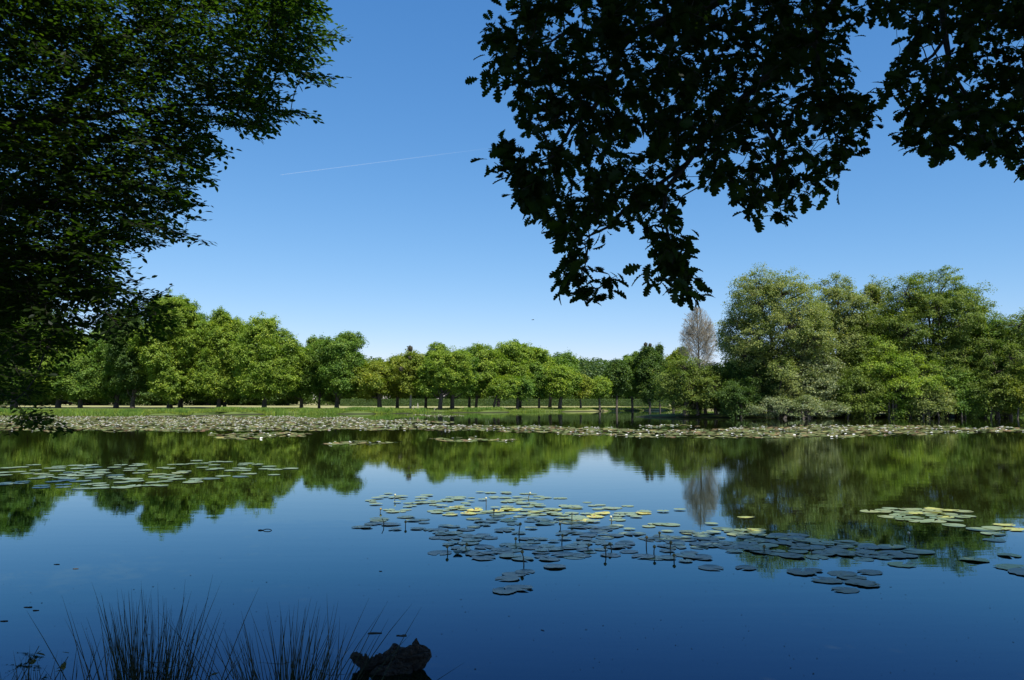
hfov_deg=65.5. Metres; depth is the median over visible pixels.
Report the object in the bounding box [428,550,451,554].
lily pad
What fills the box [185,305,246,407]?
broadleaf tree
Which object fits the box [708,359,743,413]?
bush
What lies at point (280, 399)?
broadleaf tree
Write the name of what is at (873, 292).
broadleaf tree
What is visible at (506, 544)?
lily pad
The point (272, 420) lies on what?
lily pad belt
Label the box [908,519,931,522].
lily pad
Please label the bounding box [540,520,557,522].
lily pad
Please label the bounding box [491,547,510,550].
lily pad
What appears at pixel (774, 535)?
lily pad
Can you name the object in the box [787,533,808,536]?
lily pad
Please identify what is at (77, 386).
broadleaf tree
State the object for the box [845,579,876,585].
lily pad
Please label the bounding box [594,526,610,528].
lily pad
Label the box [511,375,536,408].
broadleaf tree
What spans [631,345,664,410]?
broadleaf tree
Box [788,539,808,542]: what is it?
lily pad
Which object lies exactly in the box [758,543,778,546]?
lily pad
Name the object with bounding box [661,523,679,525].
lily pad
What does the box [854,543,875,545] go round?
lily pad
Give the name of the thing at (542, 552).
lily pad
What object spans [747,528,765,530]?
lily pad
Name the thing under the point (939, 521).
lily pad
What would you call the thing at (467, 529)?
lily pad
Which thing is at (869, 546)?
lily pad
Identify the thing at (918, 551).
lily pad
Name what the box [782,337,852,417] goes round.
bush
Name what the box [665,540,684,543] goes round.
lily pad
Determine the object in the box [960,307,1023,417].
broadleaf tree
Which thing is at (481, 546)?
lily pad
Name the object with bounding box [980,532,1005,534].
lily pad
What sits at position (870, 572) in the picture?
lily pad
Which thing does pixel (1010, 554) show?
lily pad
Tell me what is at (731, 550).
lily pad
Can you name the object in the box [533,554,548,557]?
lily pad
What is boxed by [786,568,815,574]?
lily pad
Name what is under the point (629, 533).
lily pad
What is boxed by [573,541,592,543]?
lily pad
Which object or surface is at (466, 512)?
lily pad
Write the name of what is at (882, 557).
lily pad
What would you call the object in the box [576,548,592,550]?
lily pad
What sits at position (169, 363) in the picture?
broadleaf tree
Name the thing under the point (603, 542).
lily pad
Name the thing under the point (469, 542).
lily pad
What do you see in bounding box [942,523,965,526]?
lily pad
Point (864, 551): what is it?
lily pad
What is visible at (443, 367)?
broadleaf tree
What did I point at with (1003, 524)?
lily pad
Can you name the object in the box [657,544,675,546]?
lily pad
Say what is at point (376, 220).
sky
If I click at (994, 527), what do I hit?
lily pad
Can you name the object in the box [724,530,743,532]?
lily pad
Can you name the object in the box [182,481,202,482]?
lily pad
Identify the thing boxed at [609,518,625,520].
lily pad
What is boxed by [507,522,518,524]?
lily pad
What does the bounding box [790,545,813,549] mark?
lily pad
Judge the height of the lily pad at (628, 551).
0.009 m
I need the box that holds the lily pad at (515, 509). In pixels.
[506,508,522,510]
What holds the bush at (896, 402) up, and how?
on the ground at (703, 415)
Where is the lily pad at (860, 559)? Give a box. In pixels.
[853,557,873,560]
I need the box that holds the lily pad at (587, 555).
[570,553,591,556]
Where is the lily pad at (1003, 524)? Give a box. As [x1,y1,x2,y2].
[994,523,1014,525]
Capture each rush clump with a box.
[0,642,150,679]
[26,580,258,679]
[129,599,459,679]
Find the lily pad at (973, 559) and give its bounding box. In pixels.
[960,557,989,561]
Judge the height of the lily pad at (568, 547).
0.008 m
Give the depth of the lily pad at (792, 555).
9.38 m
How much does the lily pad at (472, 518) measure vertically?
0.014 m
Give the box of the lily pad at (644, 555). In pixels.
[631,554,655,557]
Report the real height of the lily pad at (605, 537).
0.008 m
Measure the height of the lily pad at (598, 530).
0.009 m
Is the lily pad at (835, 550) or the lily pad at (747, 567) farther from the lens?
the lily pad at (835, 550)
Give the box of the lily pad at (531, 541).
[526,540,540,542]
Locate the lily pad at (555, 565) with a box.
[543,564,565,567]
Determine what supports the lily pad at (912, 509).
on the lake water
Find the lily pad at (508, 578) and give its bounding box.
[495,575,519,580]
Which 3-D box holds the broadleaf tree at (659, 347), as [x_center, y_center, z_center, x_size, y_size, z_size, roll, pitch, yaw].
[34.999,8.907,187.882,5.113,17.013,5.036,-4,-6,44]
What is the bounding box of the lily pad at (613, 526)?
[603,525,618,528]
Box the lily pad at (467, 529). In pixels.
[458,528,474,530]
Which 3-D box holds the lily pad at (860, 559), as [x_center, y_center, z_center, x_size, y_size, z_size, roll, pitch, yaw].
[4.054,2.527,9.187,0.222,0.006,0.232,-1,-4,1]
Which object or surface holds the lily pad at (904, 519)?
on the lake water
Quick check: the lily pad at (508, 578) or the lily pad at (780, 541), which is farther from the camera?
the lily pad at (780, 541)
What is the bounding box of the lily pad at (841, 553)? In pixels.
[836,552,856,554]
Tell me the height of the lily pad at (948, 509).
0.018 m
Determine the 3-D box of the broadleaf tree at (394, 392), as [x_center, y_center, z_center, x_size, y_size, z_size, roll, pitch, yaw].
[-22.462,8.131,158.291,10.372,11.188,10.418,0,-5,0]
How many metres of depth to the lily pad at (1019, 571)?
8.54 m
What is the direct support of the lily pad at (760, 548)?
on the lake water
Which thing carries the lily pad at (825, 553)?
on the lake water
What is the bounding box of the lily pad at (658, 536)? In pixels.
[653,534,669,537]
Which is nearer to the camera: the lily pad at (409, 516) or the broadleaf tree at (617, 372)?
the lily pad at (409, 516)
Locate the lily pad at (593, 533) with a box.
[578,532,596,535]
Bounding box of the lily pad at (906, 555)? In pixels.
[893,553,917,556]
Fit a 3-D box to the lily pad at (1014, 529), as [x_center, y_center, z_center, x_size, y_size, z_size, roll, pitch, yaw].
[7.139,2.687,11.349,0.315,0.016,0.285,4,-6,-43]
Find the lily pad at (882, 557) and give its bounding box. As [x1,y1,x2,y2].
[874,556,892,558]
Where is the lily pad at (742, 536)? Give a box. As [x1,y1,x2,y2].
[737,535,753,537]
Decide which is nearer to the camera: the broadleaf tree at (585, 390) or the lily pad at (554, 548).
the lily pad at (554, 548)
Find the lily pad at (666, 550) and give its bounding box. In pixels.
[659,549,674,551]
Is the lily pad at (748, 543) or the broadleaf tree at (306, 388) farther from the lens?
the broadleaf tree at (306, 388)
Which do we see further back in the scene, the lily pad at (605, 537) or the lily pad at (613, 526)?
the lily pad at (613, 526)
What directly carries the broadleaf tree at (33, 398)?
on the ground at (703, 415)
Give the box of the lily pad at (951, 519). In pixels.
[940,519,962,520]
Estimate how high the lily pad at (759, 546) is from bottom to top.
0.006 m
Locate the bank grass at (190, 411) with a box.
[0,406,1023,415]
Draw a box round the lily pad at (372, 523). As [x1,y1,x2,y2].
[364,522,379,524]
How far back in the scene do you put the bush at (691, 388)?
99.71 m
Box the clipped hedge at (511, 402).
[340,398,668,405]
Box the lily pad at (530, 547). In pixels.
[520,545,538,548]
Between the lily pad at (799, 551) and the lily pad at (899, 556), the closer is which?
the lily pad at (899, 556)
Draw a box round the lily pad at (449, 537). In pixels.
[440,536,460,538]
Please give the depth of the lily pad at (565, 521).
12.12 m
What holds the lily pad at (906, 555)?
on the lake water
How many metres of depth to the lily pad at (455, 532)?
11.06 m
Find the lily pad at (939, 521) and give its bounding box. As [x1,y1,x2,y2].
[924,519,946,522]
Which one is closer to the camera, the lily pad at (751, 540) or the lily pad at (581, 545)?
the lily pad at (581, 545)
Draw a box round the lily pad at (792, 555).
[779,553,804,557]
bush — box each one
[646,352,734,415]
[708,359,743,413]
[710,376,764,417]
[724,337,795,413]
[745,392,851,418]
[764,370,816,407]
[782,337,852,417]
[829,365,888,417]
[853,335,949,417]
[899,378,959,418]
[920,350,993,417]
[922,399,956,417]
[947,373,999,417]
[964,368,1022,418]
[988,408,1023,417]
[999,365,1023,418]
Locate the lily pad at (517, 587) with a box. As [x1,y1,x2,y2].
[504,585,532,590]
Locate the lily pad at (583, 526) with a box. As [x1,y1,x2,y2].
[572,525,591,527]
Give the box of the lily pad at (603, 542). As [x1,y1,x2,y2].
[595,541,612,544]
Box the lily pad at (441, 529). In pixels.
[431,528,448,530]
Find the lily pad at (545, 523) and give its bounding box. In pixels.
[535,522,552,524]
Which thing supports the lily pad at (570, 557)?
on the lake water
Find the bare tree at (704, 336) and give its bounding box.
[678,306,718,370]
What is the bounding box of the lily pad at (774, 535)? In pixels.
[766,534,784,536]
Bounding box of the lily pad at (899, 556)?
[889,555,905,557]
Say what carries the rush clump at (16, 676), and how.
in the lake water
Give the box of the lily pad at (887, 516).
[879,515,894,517]
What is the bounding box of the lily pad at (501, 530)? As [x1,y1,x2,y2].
[494,528,511,531]
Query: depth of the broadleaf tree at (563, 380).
167.57 m
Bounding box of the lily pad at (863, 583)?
[855,582,880,586]
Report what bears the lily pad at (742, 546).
on the lake water
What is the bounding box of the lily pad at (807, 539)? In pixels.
[793,538,821,541]
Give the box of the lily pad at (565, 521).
[561,520,576,522]
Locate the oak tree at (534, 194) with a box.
[465,0,1023,310]
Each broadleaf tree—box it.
[0,305,56,407]
[0,390,7,404]
[3,382,69,405]
[16,329,88,407]
[49,340,110,407]
[53,339,110,404]
[68,317,128,407]
[103,313,162,407]
[119,381,189,405]
[124,289,211,407]
[168,311,210,407]
[184,395,221,405]
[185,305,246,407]
[223,324,245,406]
[227,395,256,404]
[229,311,312,408]
[267,390,311,405]
[285,343,327,407]
[305,332,333,408]
[308,331,374,408]
[318,362,385,405]
[341,357,409,406]
[381,354,419,408]
[386,392,439,398]
[387,346,425,408]
[411,342,479,409]
[415,385,437,407]
[443,388,486,398]
[450,349,480,408]
[463,343,486,407]
[471,341,502,406]
[486,374,522,407]
[493,339,533,407]
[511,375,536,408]
[518,345,557,407]
[528,361,550,407]
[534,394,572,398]
[542,363,583,408]
[547,349,581,407]
[571,373,593,408]
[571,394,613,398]
[589,375,613,410]
[602,357,634,410]
[622,351,639,410]
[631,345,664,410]
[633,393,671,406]
[652,342,668,410]
[665,345,688,410]
[711,262,839,409]
[805,271,892,413]
[831,308,912,402]
[860,264,1021,415]
[860,274,901,412]
[929,285,1023,417]
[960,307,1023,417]
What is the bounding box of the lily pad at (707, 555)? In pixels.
[696,554,711,556]
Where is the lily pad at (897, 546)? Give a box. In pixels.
[878,544,905,547]
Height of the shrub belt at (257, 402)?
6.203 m
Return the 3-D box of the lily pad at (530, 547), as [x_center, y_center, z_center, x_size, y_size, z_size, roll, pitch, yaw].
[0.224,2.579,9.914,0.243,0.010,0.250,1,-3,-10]
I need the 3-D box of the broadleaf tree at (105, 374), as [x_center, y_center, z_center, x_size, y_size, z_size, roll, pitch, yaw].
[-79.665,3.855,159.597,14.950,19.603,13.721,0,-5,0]
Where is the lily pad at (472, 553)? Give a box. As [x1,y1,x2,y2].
[465,551,483,554]
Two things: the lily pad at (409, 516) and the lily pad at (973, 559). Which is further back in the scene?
the lily pad at (409, 516)
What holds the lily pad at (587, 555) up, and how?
on the lake water
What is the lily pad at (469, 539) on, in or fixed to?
on the lake water
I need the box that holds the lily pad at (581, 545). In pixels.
[565,543,586,547]
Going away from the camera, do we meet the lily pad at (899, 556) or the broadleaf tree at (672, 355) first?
the lily pad at (899, 556)
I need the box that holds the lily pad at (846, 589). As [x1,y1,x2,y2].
[831,587,858,592]
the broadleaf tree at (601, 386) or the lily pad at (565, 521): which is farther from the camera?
the broadleaf tree at (601, 386)
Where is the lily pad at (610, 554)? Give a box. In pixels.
[601,553,620,556]
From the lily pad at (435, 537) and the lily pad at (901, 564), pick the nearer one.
the lily pad at (901, 564)
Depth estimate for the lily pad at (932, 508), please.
13.56 m
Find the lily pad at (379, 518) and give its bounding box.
[369,517,389,519]
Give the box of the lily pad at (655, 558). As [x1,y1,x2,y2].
[645,555,665,559]
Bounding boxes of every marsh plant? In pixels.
[21,646,43,679]
[54,652,68,679]
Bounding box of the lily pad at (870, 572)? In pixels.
[857,569,881,574]
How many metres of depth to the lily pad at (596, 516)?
12.62 m
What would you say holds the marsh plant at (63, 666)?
on the ground at (703, 415)
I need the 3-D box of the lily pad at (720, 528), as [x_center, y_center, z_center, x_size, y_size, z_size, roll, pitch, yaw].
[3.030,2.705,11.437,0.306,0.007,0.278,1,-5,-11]
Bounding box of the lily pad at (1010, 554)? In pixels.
[997,553,1020,556]
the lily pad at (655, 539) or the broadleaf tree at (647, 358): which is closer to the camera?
the lily pad at (655, 539)
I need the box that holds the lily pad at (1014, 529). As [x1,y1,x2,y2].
[1001,527,1023,530]
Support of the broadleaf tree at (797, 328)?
on the ground at (703, 415)
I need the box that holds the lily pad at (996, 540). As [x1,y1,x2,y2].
[983,538,1005,541]
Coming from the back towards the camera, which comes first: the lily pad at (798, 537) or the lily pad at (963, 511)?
the lily pad at (963, 511)
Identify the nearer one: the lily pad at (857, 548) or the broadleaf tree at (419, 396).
the lily pad at (857, 548)
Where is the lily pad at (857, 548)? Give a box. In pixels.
[854,547,874,550]
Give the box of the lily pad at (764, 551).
[750,550,773,553]
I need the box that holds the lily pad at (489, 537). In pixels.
[483,536,497,538]
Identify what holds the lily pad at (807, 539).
on the lake water
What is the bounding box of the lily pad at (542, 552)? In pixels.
[532,551,549,553]
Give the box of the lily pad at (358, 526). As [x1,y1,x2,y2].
[351,525,367,527]
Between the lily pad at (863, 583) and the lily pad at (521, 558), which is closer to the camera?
the lily pad at (863, 583)
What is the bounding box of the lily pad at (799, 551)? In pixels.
[788,549,807,552]
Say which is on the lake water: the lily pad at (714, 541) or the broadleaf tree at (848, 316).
the lily pad at (714, 541)
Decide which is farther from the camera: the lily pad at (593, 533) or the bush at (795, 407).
the bush at (795, 407)
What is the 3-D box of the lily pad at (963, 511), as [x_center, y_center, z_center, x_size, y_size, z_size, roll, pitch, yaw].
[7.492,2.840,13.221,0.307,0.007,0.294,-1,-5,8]
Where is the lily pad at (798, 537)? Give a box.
[787,535,804,538]
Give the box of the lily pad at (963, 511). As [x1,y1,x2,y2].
[953,510,973,511]
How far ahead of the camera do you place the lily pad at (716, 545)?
10.05 m
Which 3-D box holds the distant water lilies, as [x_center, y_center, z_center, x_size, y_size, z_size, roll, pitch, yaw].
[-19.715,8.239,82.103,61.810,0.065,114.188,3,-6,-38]
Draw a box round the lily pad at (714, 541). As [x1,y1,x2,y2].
[701,540,718,542]
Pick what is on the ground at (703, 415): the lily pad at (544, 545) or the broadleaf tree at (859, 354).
the broadleaf tree at (859, 354)
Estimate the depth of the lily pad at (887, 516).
12.65 m
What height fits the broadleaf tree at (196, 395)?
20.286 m
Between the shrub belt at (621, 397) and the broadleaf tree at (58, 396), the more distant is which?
the shrub belt at (621, 397)
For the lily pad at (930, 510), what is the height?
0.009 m
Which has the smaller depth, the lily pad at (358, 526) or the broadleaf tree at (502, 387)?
the lily pad at (358, 526)
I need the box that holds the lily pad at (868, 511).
[860,510,878,511]
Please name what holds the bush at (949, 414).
on the ground at (703, 415)
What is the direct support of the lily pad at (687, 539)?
on the lake water
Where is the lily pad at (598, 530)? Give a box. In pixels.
[588,529,607,531]
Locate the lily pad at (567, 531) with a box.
[560,530,576,532]
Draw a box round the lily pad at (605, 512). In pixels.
[595,511,609,513]
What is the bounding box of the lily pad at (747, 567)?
[735,565,755,569]
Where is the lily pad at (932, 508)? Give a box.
[925,507,940,509]
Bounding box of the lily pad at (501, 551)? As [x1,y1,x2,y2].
[497,549,513,553]
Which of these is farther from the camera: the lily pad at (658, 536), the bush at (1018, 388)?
the bush at (1018, 388)
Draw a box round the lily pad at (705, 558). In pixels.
[694,556,711,559]
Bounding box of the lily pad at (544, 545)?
[539,544,555,546]
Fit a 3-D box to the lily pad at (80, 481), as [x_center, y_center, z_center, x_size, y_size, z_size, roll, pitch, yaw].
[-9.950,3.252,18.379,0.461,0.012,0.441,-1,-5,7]
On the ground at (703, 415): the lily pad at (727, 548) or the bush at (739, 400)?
the bush at (739, 400)
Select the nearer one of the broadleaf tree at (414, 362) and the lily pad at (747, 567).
the lily pad at (747, 567)
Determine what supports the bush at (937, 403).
on the ground at (703, 415)
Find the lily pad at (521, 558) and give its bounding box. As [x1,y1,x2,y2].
[512,556,533,559]
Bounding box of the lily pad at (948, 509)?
[940,509,958,510]
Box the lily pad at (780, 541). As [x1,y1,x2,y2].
[768,539,791,543]
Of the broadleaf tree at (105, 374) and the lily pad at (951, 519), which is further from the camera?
the broadleaf tree at (105, 374)
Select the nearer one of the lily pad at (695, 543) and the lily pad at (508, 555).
the lily pad at (508, 555)
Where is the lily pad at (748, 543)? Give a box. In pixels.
[738,541,757,544]
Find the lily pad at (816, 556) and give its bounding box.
[805,555,828,558]
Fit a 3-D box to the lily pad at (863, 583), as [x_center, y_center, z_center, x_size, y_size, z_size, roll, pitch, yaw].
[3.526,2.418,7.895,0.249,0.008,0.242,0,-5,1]
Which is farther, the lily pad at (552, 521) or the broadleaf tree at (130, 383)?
the broadleaf tree at (130, 383)
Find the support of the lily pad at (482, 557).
on the lake water
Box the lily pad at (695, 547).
[690,546,707,548]
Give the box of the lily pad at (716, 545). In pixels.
[701,543,720,546]
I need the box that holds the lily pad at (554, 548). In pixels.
[543,546,562,549]
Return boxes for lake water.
[0,410,1023,679]
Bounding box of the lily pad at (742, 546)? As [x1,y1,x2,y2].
[733,544,753,547]
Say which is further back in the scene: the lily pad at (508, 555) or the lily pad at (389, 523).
the lily pad at (389, 523)
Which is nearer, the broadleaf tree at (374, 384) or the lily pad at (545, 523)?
the lily pad at (545, 523)
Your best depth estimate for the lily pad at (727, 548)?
9.87 m
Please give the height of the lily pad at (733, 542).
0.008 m
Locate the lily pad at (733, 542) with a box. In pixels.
[721,541,741,544]
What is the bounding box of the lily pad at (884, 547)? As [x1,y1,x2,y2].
[879,546,891,548]
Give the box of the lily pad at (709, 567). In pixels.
[698,564,723,569]
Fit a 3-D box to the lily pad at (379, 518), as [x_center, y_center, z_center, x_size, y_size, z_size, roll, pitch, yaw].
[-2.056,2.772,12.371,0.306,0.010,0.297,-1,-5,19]
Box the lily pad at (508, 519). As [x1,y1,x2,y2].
[500,518,517,521]
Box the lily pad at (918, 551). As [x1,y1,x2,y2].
[901,549,934,553]
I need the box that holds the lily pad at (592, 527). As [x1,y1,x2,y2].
[585,525,597,528]
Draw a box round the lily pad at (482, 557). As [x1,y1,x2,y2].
[471,555,495,559]
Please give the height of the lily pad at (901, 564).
0.018 m
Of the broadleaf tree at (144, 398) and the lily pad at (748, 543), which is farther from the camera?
the broadleaf tree at (144, 398)
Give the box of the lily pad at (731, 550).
[725,549,741,551]
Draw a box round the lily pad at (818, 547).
[809,545,825,548]
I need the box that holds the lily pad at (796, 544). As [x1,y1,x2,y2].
[786,543,808,546]
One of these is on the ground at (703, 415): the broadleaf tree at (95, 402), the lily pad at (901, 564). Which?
the broadleaf tree at (95, 402)
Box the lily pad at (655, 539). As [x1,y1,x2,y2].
[645,538,662,541]
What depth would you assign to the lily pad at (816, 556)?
9.33 m
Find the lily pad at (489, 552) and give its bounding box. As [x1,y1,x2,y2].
[481,550,497,553]
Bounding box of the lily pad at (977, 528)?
[966,527,993,530]
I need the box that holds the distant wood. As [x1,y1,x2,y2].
[365,355,739,379]
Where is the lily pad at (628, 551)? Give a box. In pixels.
[619,550,637,552]
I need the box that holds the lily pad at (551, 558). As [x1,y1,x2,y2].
[539,557,559,560]
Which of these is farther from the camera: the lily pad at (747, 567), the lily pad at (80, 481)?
the lily pad at (80, 481)
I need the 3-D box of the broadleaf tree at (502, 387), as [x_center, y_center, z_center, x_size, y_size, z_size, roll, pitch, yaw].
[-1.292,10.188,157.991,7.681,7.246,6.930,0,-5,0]
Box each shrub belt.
[63,399,143,404]
[173,396,269,404]
[269,393,339,404]
[610,395,633,398]
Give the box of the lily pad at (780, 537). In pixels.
[778,536,794,539]
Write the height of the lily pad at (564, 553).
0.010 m
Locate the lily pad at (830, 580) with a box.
[811,576,843,582]
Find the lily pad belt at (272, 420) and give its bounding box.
[0,414,1023,561]
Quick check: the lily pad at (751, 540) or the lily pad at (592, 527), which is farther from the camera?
the lily pad at (592, 527)
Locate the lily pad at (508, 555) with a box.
[499,553,521,556]
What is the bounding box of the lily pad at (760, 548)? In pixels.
[748,546,768,549]
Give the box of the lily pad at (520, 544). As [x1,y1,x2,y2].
[512,543,531,545]
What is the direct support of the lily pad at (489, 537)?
on the lake water
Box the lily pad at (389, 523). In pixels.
[381,522,400,524]
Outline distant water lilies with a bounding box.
[0,414,1012,428]
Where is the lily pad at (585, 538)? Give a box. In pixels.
[576,537,592,539]
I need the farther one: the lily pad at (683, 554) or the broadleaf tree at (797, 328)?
the broadleaf tree at (797, 328)
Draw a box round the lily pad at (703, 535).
[693,534,710,536]
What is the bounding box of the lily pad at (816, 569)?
[803,568,821,571]
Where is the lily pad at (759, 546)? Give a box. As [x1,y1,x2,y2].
[753,545,771,547]
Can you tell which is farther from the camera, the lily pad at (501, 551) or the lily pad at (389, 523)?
the lily pad at (389, 523)
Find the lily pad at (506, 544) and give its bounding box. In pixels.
[499,543,514,545]
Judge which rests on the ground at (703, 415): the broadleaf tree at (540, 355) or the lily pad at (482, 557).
the broadleaf tree at (540, 355)
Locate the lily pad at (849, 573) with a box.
[827,570,856,575]
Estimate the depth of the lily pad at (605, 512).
13.05 m
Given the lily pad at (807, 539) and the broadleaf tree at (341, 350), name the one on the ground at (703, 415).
the broadleaf tree at (341, 350)
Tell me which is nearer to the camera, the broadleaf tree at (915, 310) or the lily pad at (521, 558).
the lily pad at (521, 558)
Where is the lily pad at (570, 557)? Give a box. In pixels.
[563,555,584,558]
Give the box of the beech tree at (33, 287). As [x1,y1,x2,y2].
[0,0,351,438]
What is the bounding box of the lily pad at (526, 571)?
[515,569,534,573]
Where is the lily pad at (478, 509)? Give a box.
[467,508,482,510]
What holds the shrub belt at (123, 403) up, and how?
on the ground at (703, 415)
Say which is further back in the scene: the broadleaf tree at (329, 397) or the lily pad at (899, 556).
the broadleaf tree at (329, 397)
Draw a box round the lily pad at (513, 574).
[502,572,525,575]
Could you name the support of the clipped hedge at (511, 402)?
on the ground at (703, 415)
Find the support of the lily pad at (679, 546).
on the lake water
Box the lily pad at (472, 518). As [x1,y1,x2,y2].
[466,517,480,519]
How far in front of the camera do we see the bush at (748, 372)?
98.54 m
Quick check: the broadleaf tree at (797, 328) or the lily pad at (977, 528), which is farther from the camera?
the broadleaf tree at (797, 328)
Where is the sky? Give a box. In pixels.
[0,0,1023,398]
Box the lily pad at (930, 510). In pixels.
[922,509,941,511]
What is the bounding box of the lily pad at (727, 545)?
[713,544,736,547]
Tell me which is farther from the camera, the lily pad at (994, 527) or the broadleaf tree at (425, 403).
the broadleaf tree at (425, 403)
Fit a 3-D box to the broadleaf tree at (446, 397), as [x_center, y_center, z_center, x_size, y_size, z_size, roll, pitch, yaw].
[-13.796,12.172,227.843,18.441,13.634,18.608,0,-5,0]
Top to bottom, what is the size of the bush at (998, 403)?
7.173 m
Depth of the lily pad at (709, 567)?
8.72 m
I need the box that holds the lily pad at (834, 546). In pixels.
[823,544,847,547]
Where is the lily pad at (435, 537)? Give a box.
[429,536,441,538]
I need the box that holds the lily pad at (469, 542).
[457,541,478,544]
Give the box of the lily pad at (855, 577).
[836,574,866,579]
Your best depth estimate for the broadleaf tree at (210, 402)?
232.33 m
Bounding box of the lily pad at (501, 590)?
[492,587,515,593]
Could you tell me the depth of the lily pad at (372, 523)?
11.88 m
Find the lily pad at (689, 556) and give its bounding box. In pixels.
[683,555,702,557]
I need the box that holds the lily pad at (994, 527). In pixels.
[982,526,1004,529]
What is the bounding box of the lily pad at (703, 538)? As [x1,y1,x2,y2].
[694,537,714,540]
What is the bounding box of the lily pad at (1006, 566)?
[993,564,1023,569]
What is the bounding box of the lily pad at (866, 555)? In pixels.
[855,553,880,556]
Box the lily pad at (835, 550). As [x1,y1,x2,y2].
[825,548,849,551]
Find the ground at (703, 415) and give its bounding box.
[0,402,1022,417]
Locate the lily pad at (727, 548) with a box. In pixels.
[719,546,736,548]
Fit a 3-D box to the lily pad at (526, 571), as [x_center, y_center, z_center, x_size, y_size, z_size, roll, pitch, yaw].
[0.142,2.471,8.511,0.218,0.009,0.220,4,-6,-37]
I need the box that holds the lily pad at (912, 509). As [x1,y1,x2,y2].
[899,508,919,510]
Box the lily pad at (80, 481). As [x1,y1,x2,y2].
[69,480,90,481]
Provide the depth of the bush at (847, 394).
93.88 m
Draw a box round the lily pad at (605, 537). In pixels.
[596,536,613,538]
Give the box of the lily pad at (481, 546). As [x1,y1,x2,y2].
[475,544,494,548]
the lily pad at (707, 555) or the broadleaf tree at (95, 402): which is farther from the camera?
the broadleaf tree at (95, 402)
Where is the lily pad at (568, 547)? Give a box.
[559,545,578,548]
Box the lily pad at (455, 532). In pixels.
[443,531,462,533]
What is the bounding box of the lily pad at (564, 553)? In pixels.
[551,551,573,555]
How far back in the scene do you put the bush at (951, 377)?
95.15 m
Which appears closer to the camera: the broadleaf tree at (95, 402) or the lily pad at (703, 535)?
the lily pad at (703, 535)
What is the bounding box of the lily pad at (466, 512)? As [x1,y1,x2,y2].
[461,511,476,513]
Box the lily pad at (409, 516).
[397,515,413,517]
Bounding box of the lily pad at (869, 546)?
[857,544,880,548]
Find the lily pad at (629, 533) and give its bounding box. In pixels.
[624,532,638,534]
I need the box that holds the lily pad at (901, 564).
[887,561,916,566]
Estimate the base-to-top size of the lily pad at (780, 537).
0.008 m
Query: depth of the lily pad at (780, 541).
10.33 m
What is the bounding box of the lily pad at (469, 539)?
[461,538,481,540]
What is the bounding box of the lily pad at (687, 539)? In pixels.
[678,538,696,540]
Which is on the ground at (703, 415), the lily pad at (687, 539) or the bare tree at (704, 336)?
the bare tree at (704, 336)
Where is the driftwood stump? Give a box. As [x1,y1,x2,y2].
[350,638,431,675]
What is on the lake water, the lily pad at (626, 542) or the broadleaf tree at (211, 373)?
the lily pad at (626, 542)
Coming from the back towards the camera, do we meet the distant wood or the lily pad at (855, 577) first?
the distant wood
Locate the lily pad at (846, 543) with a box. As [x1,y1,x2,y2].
[832,540,858,544]
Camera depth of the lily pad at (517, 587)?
7.77 m
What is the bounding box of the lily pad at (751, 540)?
[744,539,764,541]
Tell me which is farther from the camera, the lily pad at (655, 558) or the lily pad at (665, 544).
the lily pad at (665, 544)
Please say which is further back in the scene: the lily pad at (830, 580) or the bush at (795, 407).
the bush at (795, 407)
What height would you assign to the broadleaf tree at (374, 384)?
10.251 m
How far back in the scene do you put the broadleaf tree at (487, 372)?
159.99 m
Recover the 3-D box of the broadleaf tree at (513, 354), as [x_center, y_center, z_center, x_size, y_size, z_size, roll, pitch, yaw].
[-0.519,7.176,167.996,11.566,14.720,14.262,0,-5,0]
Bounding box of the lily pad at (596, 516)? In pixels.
[587,514,604,517]
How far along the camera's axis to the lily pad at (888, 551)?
9.61 m
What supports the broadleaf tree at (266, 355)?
on the ground at (703, 415)
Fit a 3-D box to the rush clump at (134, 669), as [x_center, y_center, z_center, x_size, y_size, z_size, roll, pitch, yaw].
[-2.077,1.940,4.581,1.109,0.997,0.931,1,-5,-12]
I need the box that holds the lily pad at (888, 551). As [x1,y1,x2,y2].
[878,550,902,554]
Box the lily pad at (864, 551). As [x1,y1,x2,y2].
[854,550,878,553]
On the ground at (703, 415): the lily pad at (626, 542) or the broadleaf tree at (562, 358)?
the broadleaf tree at (562, 358)
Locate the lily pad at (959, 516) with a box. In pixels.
[950,515,970,517]
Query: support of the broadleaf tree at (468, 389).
on the ground at (703, 415)
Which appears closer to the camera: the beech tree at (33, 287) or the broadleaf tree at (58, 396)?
the beech tree at (33, 287)
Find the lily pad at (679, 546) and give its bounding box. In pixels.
[664,544,685,548]
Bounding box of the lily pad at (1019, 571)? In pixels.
[1008,568,1023,574]
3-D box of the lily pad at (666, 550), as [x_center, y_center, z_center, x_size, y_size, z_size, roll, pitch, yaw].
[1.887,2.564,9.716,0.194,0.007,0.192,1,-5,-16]
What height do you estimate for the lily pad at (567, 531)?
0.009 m
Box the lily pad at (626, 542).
[615,541,634,544]
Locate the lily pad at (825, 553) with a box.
[810,551,836,555]
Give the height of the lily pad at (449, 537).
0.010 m
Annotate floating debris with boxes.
[9,538,1017,674]
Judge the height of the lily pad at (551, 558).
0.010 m
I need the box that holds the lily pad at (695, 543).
[689,541,711,545]
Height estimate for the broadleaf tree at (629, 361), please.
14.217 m
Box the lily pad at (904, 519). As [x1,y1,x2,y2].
[895,518,914,519]
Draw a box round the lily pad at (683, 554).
[676,552,695,556]
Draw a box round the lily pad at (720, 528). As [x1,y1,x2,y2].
[712,527,733,529]
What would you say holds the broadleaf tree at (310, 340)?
on the ground at (703, 415)
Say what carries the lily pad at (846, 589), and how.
on the lake water

